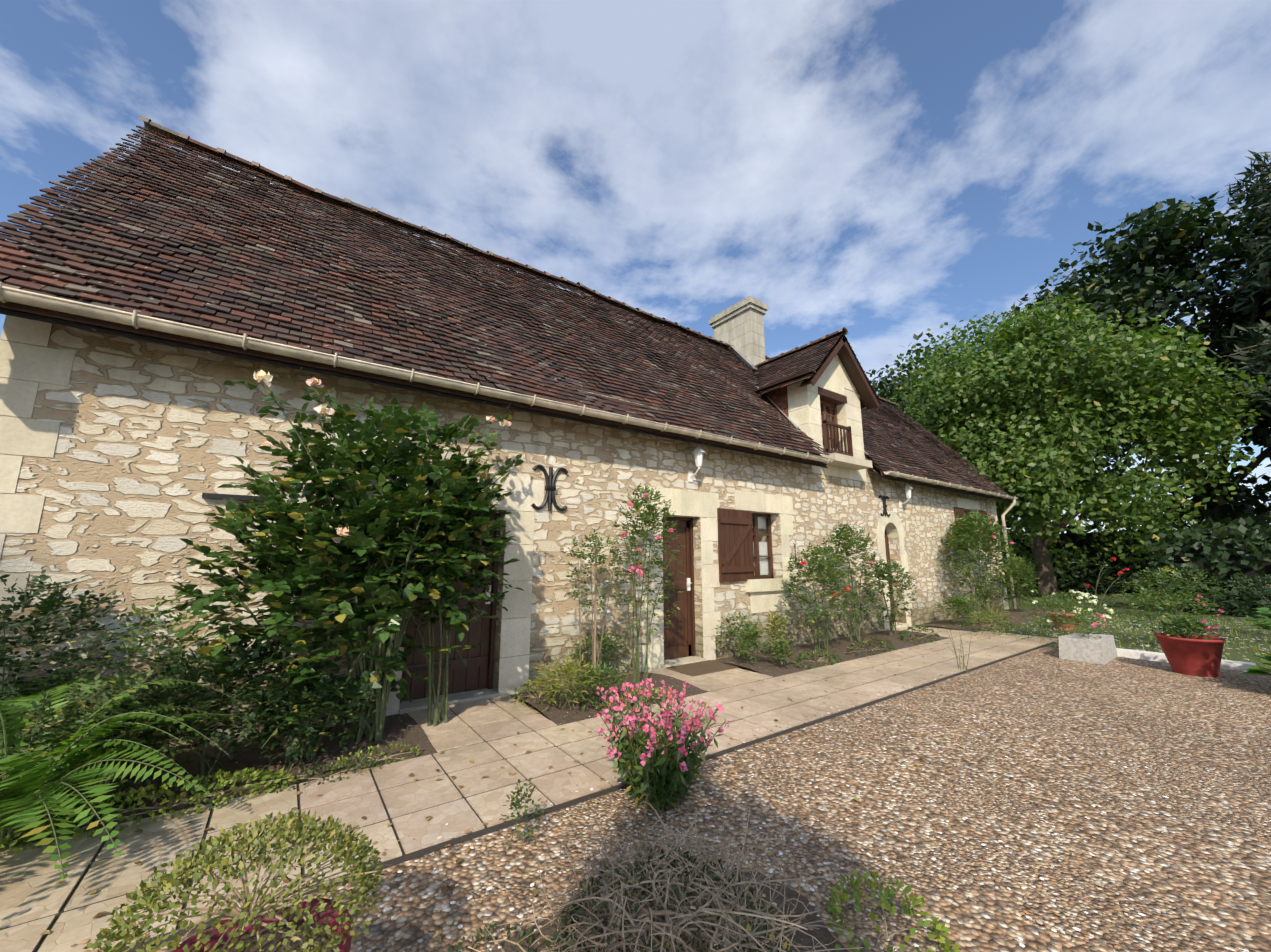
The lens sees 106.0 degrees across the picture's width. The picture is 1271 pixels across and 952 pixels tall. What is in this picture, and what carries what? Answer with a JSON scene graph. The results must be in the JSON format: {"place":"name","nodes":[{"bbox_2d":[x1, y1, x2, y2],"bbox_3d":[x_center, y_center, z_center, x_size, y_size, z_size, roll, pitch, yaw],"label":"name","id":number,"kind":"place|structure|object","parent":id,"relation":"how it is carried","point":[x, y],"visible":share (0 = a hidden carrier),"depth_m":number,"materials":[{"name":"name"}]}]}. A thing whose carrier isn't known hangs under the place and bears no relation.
{"place":"outdoors","nodes":[
{"label":"outdoors","id":0,"kind":"place"},
{"bbox_2d":[0,709,78,777],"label":"fern","id":1,"kind":"object","parent":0,"point":[23,722],"depth_m":2.86,"materials":[{"name":"green plant"}]},
{"bbox_2d":[0,677,95,734],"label":"shrub","id":2,"kind":"object","parent":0,"point":[28,685],"depth_m":3.18,"materials":[{"name":"green plant"}]},
{"bbox_2d":[154,459,436,762],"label":"rose bush","id":3,"kind":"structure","parent":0,"point":[302,567],"depth_m":3.35,"materials":[{"name":"green plant"}]},
{"bbox_2d":[185,396,523,741],"bbox_3d":[-2.106,0.713,3.986,2.424,2.798,1.512,7,-12,-35],"label":"rose bush","id":4,"kind":"object","parent":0,"point":[386,422],"depth_m":3.76,"materials":[{"name":"green plant"}]},
{"bbox_2d":[223,370,523,743],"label":"rose bush canes","id":5,"kind":"object","parent":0,"point":[470,424],"depth_m":3.98,"materials":[{"name":"green plant"}]},
{"bbox_2d":[379,450,513,726],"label":"rose bush","id":6,"kind":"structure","parent":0,"point":[461,546],"depth_m":4.25,"materials":[{"name":"green plant"}]},
{"bbox_2d":[562,629,634,681],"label":"shrub","id":7,"kind":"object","parent":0,"point":[605,638],"depth_m":5.56,"materials":[{"name":"green plant"}]},
{"bbox_2d":[0,0,1270,534],"label":"sky","id":8,"kind":"structure","parent":0,"point":[886,172],"materials":[{"name":"blue"}]},
{"bbox_2d":[70,647,1270,951],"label":"gravel yard","id":9,"kind":"structure","parent":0,"point":[1206,887],"depth_m":2.64,"materials":[{"name":"beige gravel"}]},
{"bbox_2d":[170,898,352,951],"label":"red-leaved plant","id":10,"kind":"object","parent":9,"relation":"on","point":[249,928],"visible":0.4,"depth_m":1.45,"materials":[{"name":"red plant"}]},
{"bbox_2d":[83,809,390,951],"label":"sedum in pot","id":11,"kind":"object","parent":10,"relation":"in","point":[165,883],"depth_m":1.30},
{"bbox_2d":[215,922,337,951],"bbox_3d":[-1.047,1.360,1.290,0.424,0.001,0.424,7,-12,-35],"label":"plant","id":12,"kind":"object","parent":10,"relation":"in","point":[266,944],"depth_m":1.42,"materials":[{"name":"plant"}]},
{"bbox_2d":[499,778,544,850],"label":"small plant","id":13,"kind":"object","parent":9,"relation":"on","point":[517,800],"depth_m":2.46,"materials":[{"name":"green plant"}]},
{"bbox_2d":[0,630,1047,951],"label":"path grout","id":14,"kind":"object","parent":9,"relation":"on","point":[60,912],"visible":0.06,"depth_m":2.70,"materials":[{"name":"grey"}]},
{"bbox_2d":[0,626,1057,951],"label":"path tiles","id":15,"kind":"object","parent":14,"relation":"on","point":[30,888],"visible":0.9,"depth_m":3.02,"materials":[{"name":"beige stone"}]},
{"bbox_2d":[0,813,88,854],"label":"ground cover plants","id":16,"kind":"object","parent":15,"relation":"on","point":[6,838],"depth_m":2.38,"materials":[{"name":"green plant"}]},
{"bbox_2d":[5,767,306,849],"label":"ground cover plants","id":17,"kind":"object","parent":15,"relation":"on","point":[141,790],"depth_m":2.73,"materials":[{"name":"green plant"}]},
{"bbox_2d":[257,756,386,793],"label":"plants","id":18,"kind":"object","parent":15,"relation":"on","point":[321,766],"depth_m":3.16,"materials":[{"name":"green plant"}]},
{"bbox_2d":[325,742,420,773],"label":"ground cover plants","id":19,"kind":"object","parent":15,"relation":"on","point":[368,749],"depth_m":3.38,"materials":[{"name":"green plant"}]},
{"bbox_2d":[666,660,737,676],"bbox_3d":[0.870,2.504,6.252,0.800,0.015,0.520,7,-12,-35],"label":"doormat","id":20,"kind":"object","parent":15,"relation":"on","point":[700,668],"visible":1,"depth_m":6.23,"materials":[{"name":"brown fabric"}]},
{"bbox_2d":[40,635,1109,943],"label":"fallen leaves","id":21,"kind":"object","parent":9,"relation":"on","point":[444,889],"visible":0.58,"depth_m":2.63,"materials":[{"name":"brown plant"}]},
{"bbox_2d":[594,678,731,810],"bbox_3d":[0.144,1.649,2.991,0.838,0.669,0.868,7,-12,-35],"label":"flowering plant","id":22,"kind":"object","parent":9,"relation":"on","point":[659,761],"depth_m":2.83,"materials":[{"name":"pink plant"}]},
{"bbox_2d":[491,868,848,951],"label":"thyme soil patch","id":23,"kind":"object","parent":9,"relation":"on","point":[823,936],"visible":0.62,"depth_m":1.89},
{"bbox_2d":[448,921,553,951],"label":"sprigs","id":24,"kind":"object","parent":23,"relation":"on","point":[479,937],"depth_m":1.80,"materials":[{"name":"green plant"}]},
{"bbox_2d":[468,794,872,951],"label":"dry bush","id":25,"kind":"object","parent":23,"relation":"on","point":[655,927],"depth_m":1.66,"materials":[{"name":"plant"}]},
{"bbox_2d":[825,868,960,951],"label":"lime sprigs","id":26,"kind":"object","parent":9,"relation":"on","point":[855,887],"depth_m":1.84,"materials":[{"name":"green plant"}]},
{"bbox_2d":[938,611,974,673],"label":"gravel weed","id":27,"kind":"object","parent":9,"relation":"on","point":[961,651],"depth_m":6.23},
{"bbox_2d":[1058,633,1117,664],"bbox_3d":[6.694,2.527,7.084,0.930,0.312,0.500,7,-12,-35],"label":"stone trough","id":28,"kind":"object","parent":9,"relation":"on","point":[1091,649],"visible":0.9,"depth_m":6.86,"materials":[{"name":"white stone"}]},
{"bbox_2d":[1060,607,1104,638],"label":"flowering plant","id":29,"kind":"object","parent":28,"relation":"in","point":[1075,618],"depth_m":7.12,"materials":[{"name":"green plant"}]},
{"bbox_2d":[1116,648,1255,671],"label":"white kerb","id":30,"kind":"structure","parent":9,"relation":"on","point":[1161,657],"depth_m":6.81,"materials":[{"name":"white stone"}]},
{"bbox_2d":[1154,633,1225,676],"bbox_3d":[7.102,2.286,6.110,0.610,0.460,0.610,7,-12,-35],"label":"red pot","id":31,"kind":"object","parent":9,"relation":"on","point":[1195,657],"visible":0.9,"depth_m":5.95,"materials":[{"name":"red ceramic"}]},
{"bbox_2d":[1153,614,1224,639],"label":"potted geranium","id":32,"kind":"object","parent":31,"relation":"in","point":[1188,621],"depth_m":6.12,"materials":[{"name":"green plant"}]},
{"bbox_2d":[1241,646,1270,675],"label":"plant","id":33,"kind":"object","parent":9,"relation":"on","point":[1254,670],"visible":1,"depth_m":5.21,"materials":[{"name":"green plant"}]},
{"bbox_2d":[1243,607,1270,643],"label":"plant","id":34,"kind":"object","parent":9,"relation":"on","point":[1265,611],"visible":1,"depth_m":5.46,"materials":[{"name":"green plant"}]},
{"bbox_2d":[711,613,760,657],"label":"shrub","id":35,"kind":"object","parent":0,"point":[730,630],"depth_m":6.89,"materials":[{"name":"green plant"}]},
{"bbox_2d":[408,590,1270,700],"bbox_3d":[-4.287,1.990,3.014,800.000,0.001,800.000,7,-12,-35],"label":"lawn","id":36,"kind":"structure","parent":0,"point":[1233,653],"depth_m":9.85,"materials":[{"name":"green plant"}]},
{"bbox_2d":[0,141,1004,766],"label":"house walls","id":37,"kind":"structure","parent":36,"relation":"on","point":[154,441],"depth_m":4.26,"materials":[{"name":"stone"}]},
{"bbox_2d":[0,315,1008,722],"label":"stone trim","id":38,"kind":"structure","parent":37,"relation":"attached to","point":[26,363],"depth_m":5.43,"materials":[{"name":"beige stone"}]},
{"bbox_2d":[0,138,1010,501],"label":"roof underlay","id":39,"kind":"object","parent":37,"relation":"on","point":[146,338],"visible":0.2,"depth_m":6.18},
{"bbox_2d":[0,116,1009,495],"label":"roof tiles","id":40,"kind":"object","parent":39,"relation":"on","point":[518,360],"visible":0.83,"depth_m":5.71,"materials":[{"name":"brown tile"}]},
{"bbox_2d":[0,282,1017,608],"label":"gutters","id":41,"kind":"object","parent":39,"relation":"attached to","point":[136,320],"visible":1,"depth_m":4.29,"materials":[{"name":"plastic"}]},
{"bbox_2d":[709,296,767,369],"bbox_3d":[2.650,-3.128,12.253,0.680,2.397,1.430,7,-12,-35],"label":"chimney","id":42,"kind":"object","parent":39,"relation":"on","point":[739,326],"visible":0.65,"depth_m":11.90,"materials":[{"name":"beige stone"}]},
{"bbox_2d":[727,342,868,454],"bbox_3d":[3.304,-1.952,10.873,2.100,3.213,2.700,7,-12,-35],"label":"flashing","id":43,"kind":"object","parent":39,"relation":"attached to","point":[753,366],"visible":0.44,"depth_m":10.13,"materials":[{"name":"metal"}]},
{"bbox_2d":[0,258,1011,702],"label":"joinery","id":44,"kind":"object","parent":37,"relation":"attached to","point":[738,546],"visible":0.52,"depth_m":6.72,"materials":[{"name":"brown wood"}]},
{"bbox_2d":[485,578,691,603],"bbox_3d":[-0.412,1.455,6.144,3.030,0.210,0.079,7,-12,-35],"label":"door handle","id":45,"kind":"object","parent":44,"relation":"attached to","point":[689,583],"depth_m":6.95,"materials":[{"name":"white paint"}]},
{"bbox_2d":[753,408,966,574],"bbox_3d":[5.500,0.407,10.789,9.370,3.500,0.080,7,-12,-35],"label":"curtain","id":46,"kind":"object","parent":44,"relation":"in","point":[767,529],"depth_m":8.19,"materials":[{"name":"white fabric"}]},
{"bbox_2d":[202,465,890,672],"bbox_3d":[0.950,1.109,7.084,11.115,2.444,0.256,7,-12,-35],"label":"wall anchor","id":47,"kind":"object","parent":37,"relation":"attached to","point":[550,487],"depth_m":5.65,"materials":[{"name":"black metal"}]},
{"bbox_2d":[688,444,912,507],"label":"wall lamps","id":48,"kind":"object","parent":37,"relation":"attached to","point":[698,452],"depth_m":7.03,"materials":[{"name":"white metal"}]},
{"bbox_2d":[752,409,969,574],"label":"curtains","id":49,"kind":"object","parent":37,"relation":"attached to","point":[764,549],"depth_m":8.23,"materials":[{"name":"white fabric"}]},
{"bbox_2d":[3,608,1059,847],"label":"soil beds","id":50,"kind":"object","parent":36,"relation":"on","point":[405,728],"visible":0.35,"depth_m":3.76,"materials":[{"name":"brown soil"}]},
{"bbox_2d":[0,570,150,782],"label":"shrub bed","id":51,"kind":"object","parent":50,"relation":"on","point":[37,623],"depth_m":3.12,"materials":[{"name":"green plant"}]},
{"bbox_2d":[0,669,220,819],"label":"shrub bed","id":52,"kind":"object","parent":50,"relation":"on","point":[100,700],"depth_m":2.73,"materials":[{"name":"green plant"}]},
{"bbox_2d":[0,674,301,878],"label":"fern","id":53,"kind":"object","parent":50,"relation":"on","point":[30,781],"depth_m":2.45,"materials":[{"name":"green plant"}]},
{"bbox_2d":[45,596,256,769],"bbox_3d":[-3.271,1.437,3.294,1.036,1.219,0.754,7,-12,-35],"label":"shrub bed","id":54,"kind":"object","parent":50,"relation":"on","point":[204,617],"depth_m":3.28,"materials":[{"name":"green plant"}]},
{"bbox_2d":[86,634,336,784],"bbox_3d":[-2.728,1.511,3.160,1.279,0.938,0.843,7,-12,-35],"label":"shrub bed","id":55,"kind":"object","parent":50,"relation":"on","point":[223,670],"depth_m":3.09,"materials":[{"name":"green plant"}]},
{"bbox_2d":[210,668,380,772],"bbox_3d":[-2.290,1.670,3.297,0.965,0.671,0.596,7,-12,-35],"label":"shrub bed","id":56,"kind":"object","parent":50,"relation":"on","point":[327,697],"depth_m":3.23,"materials":[{"name":"green plant"}]},
{"bbox_2d":[512,676,561,708],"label":"bed edge plants","id":57,"kind":"object","parent":50,"relation":"on","point":[529,689],"depth_m":4.80,"materials":[{"name":"green plant"}]},
{"bbox_2d":[526,652,606,710],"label":"shrub","id":58,"kind":"object","parent":50,"relation":"on","point":[565,671],"depth_m":4.56,"materials":[{"name":"green plant"}]},
{"bbox_2d":[557,529,628,688],"bbox_3d":[-0.479,1.466,5.332,0.841,1.757,0.701,7,-12,-35],"label":"rose bush","id":59,"kind":"object","parent":50,"relation":"on","point":[592,557],"depth_m":5.33,"materials":[{"name":"green plant"}]},
{"bbox_2d":[567,660,630,710],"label":"shrub","id":60,"kind":"object","parent":50,"relation":"on","point":[608,675],"depth_m":4.62,"materials":[{"name":"green plant"}]},
{"bbox_2d":[593,686,677,713],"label":"bed edge plants","id":61,"kind":"object","parent":50,"relation":"on","point":[657,691],"depth_m":4.73,"materials":[{"name":"plant"}]},
{"bbox_2d":[609,483,685,683],"bbox_3d":[0.125,1.233,5.693,1.029,2.338,0.848,7,-12,-35],"label":"rose bush","id":62,"kind":"object","parent":50,"relation":"on","point":[650,516],"depth_m":5.64,"materials":[{"name":"green plant"}]},
{"bbox_2d":[733,621,772,662],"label":"bed plants","id":63,"kind":"object","parent":50,"relation":"on","point":[753,633],"depth_m":6.40,"materials":[{"name":"green plant"}]},
{"bbox_2d":[762,611,791,657],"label":"bed plants","id":64,"kind":"object","parent":50,"relation":"on","point":[776,618],"depth_m":6.82,"materials":[{"name":"green plant"}]},
{"bbox_2d":[763,636,795,667],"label":"bed plants","id":65,"kind":"object","parent":50,"relation":"on","point":[780,648],"depth_m":6.27,"materials":[{"name":"green plant"}]},
{"bbox_2d":[792,649,840,668],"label":"bed edge plants","id":66,"kind":"object","parent":50,"relation":"on","point":[802,655],"depth_m":6.54,"materials":[{"name":"green plant"}]},
{"bbox_2d":[778,542,857,651],"bbox_3d":[2.833,1.856,7.365,1.402,1.675,1.042,7,-12,-35],"label":"rose bush","id":67,"kind":"object","parent":50,"relation":"on","point":[821,563],"depth_m":7.27,"materials":[{"name":"green plant"}]},
{"bbox_2d":[816,522,884,642],"bbox_3d":[3.696,1.808,8.211,1.420,2.056,0.944,7,-12,-35],"label":"shrub","id":68,"kind":"object","parent":50,"relation":"on","point":[850,543],"depth_m":8.12,"materials":[{"name":"green plant"}]},
{"bbox_2d":[845,636,895,656],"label":"bed edge plants","id":69,"kind":"object","parent":50,"relation":"on","point":[863,640],"depth_m":7.35,"materials":[{"name":"green plant"}]},
{"bbox_2d":[861,559,918,635],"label":"rose bush","id":70,"kind":"object","parent":50,"relation":"on","point":[883,571],"depth_m":8.71,"materials":[{"name":"green plant"}]},
{"bbox_2d":[896,625,940,643],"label":"bed edge plants","id":71,"kind":"object","parent":50,"relation":"on","point":[912,629],"depth_m":8.36,"materials":[{"name":"green plant"}]},
{"bbox_2d":[933,593,981,624],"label":"shrub","id":72,"kind":"object","parent":50,"relation":"on","point":[960,603],"depth_m":10.10,"materials":[{"name":"green plant"}]},
{"bbox_2d":[940,509,1026,616],"bbox_3d":[8.394,2.106,11.490,3.234,2.576,1.455,7,-12,-35],"label":"rose bush","id":73,"kind":"object","parent":50,"relation":"on","point":[968,526],"depth_m":11.35,"materials":[{"name":"green plant"}]},
{"bbox_2d":[993,554,1041,611],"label":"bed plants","id":74,"kind":"object","parent":50,"relation":"on","point":[1022,568],"depth_m":12.51,"materials":[{"name":"green plant"}]},
{"bbox_2d":[117,640,1058,951],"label":"path edging","id":75,"kind":"object","parent":36,"relation":"on","point":[489,830],"visible":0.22,"depth_m":2.79,"materials":[{"name":"grey stone"}]},
{"bbox_2d":[866,332,1056,534],"bbox_3d":[16.138,-0.886,26.189,12.864,13.539,12.692,7,-12,-35],"label":"tree","id":76,"kind":"object","parent":36,"relation":"on","point":[885,386],"visible":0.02,"depth_m":25.71,"materials":[{"name":"green plant"}]},
{"bbox_2d":[961,611,1012,631],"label":"bed edge plants","id":77,"kind":"object","parent":36,"relation":"on","point":[975,623],"depth_m":9.80,"materials":[{"name":"green plant"}]},
{"bbox_2d":[1047,612,1080,630],"bbox_3d":[8.780,2.975,9.787,0.510,0.340,0.510,7,-12,-35],"label":"terracotta pot","id":78,"kind":"object","parent":36,"relation":"on","point":[1055,622],"visible":0.33,"depth_m":9.67,"materials":[{"name":"orange ceramic"}]},
{"bbox_2d":[1016,589,1113,636],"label":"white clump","id":79,"kind":"object","parent":36,"relation":"on","point":[1064,600],"depth_m":8.31,"materials":[{"name":"plant"}]},
{"bbox_2d":[886,290,1266,597],"bbox_3d":[14.727,-1.143,18.309,11.829,11.404,11.592,7,-12,-35],"label":"fig tree","id":80,"kind":"object","parent":36,"relation":"on","point":[964,395],"depth_m":15.50,"materials":[{"name":"green plant"}]},
{"bbox_2d":[1054,552,1131,611],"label":"rose bush","id":81,"kind":"object","parent":36,"relation":"on","point":[1086,562],"depth_m":13.10,"materials":[{"name":"green plant"}]},
{"bbox_2d":[960,597,1268,659],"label":"lawn daisies","id":82,"kind":"object","parent":36,"relation":"on","point":[1137,630],"visible":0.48,"depth_m":9.30,"materials":[{"name":"plant"}]},
{"bbox_2d":[981,191,1270,530],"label":"tree","id":83,"kind":"object","parent":36,"relation":"on","point":[1166,245],"depth_m":21.10,"materials":[{"name":"green plant"}]},
{"bbox_2d":[985,609,1270,668],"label":"lawn tufts","id":84,"kind":"object","parent":36,"relation":"on","point":[1238,628],"visible":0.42,"depth_m":9.21,"materials":[{"name":"green plant"}]},
{"bbox_2d":[999,513,1270,595],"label":"hedge","id":85,"kind":"object","parent":36,"relation":"on","point":[1250,521],"depth_m":19.53,"materials":[{"name":"green plant"}]},
{"bbox_2d":[1099,586,1228,644],"bbox_3d":[8.859,2.364,8.071,1.741,0.972,1.508,7,-12,-35],"label":"lawn edge shrub","id":86,"kind":"object","parent":36,"relation":"on","point":[1145,601],"depth_m":7.97,"materials":[{"name":"green plant"}]},
{"bbox_2d":[1117,565,1233,618],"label":"lawn edge shrub","id":87,"kind":"object","parent":36,"relation":"on","point":[1149,584],"depth_m":11.18,"materials":[{"name":"green plant"}]},
{"bbox_2d":[1144,515,1270,618],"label":"hedge","id":88,"kind":"object","parent":36,"relation":"on","point":[1259,535],"depth_m":12.37,"materials":[{"name":"green plant"}]},
{"bbox_2d":[1161,197,1270,452],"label":"tree","id":89,"kind":"object","parent":36,"relation":"on","point":[1231,252],"visible":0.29,"depth_m":19.54,"materials":[{"name":"green plant"}]},
{"bbox_2d":[1200,572,1270,628],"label":"lawn edge shrub","id":90,"kind":"object","parent":36,"relation":"on","point":[1267,583],"depth_m":8.75,"materials":[{"name":"green plant"}]},
{"bbox_2d":[1204,150,1270,420],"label":"tree","id":91,"kind":"object","parent":36,"relation":"on","point":[1262,183],"depth_m":16.64,"materials":[{"name":"green plant"}]},
{"bbox_2d":[965,602,1018,636],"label":"shrub","id":92,"kind":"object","parent":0,"point":[995,614],"depth_m":8.96,"materials":[{"name":"green plant"}]}
]}

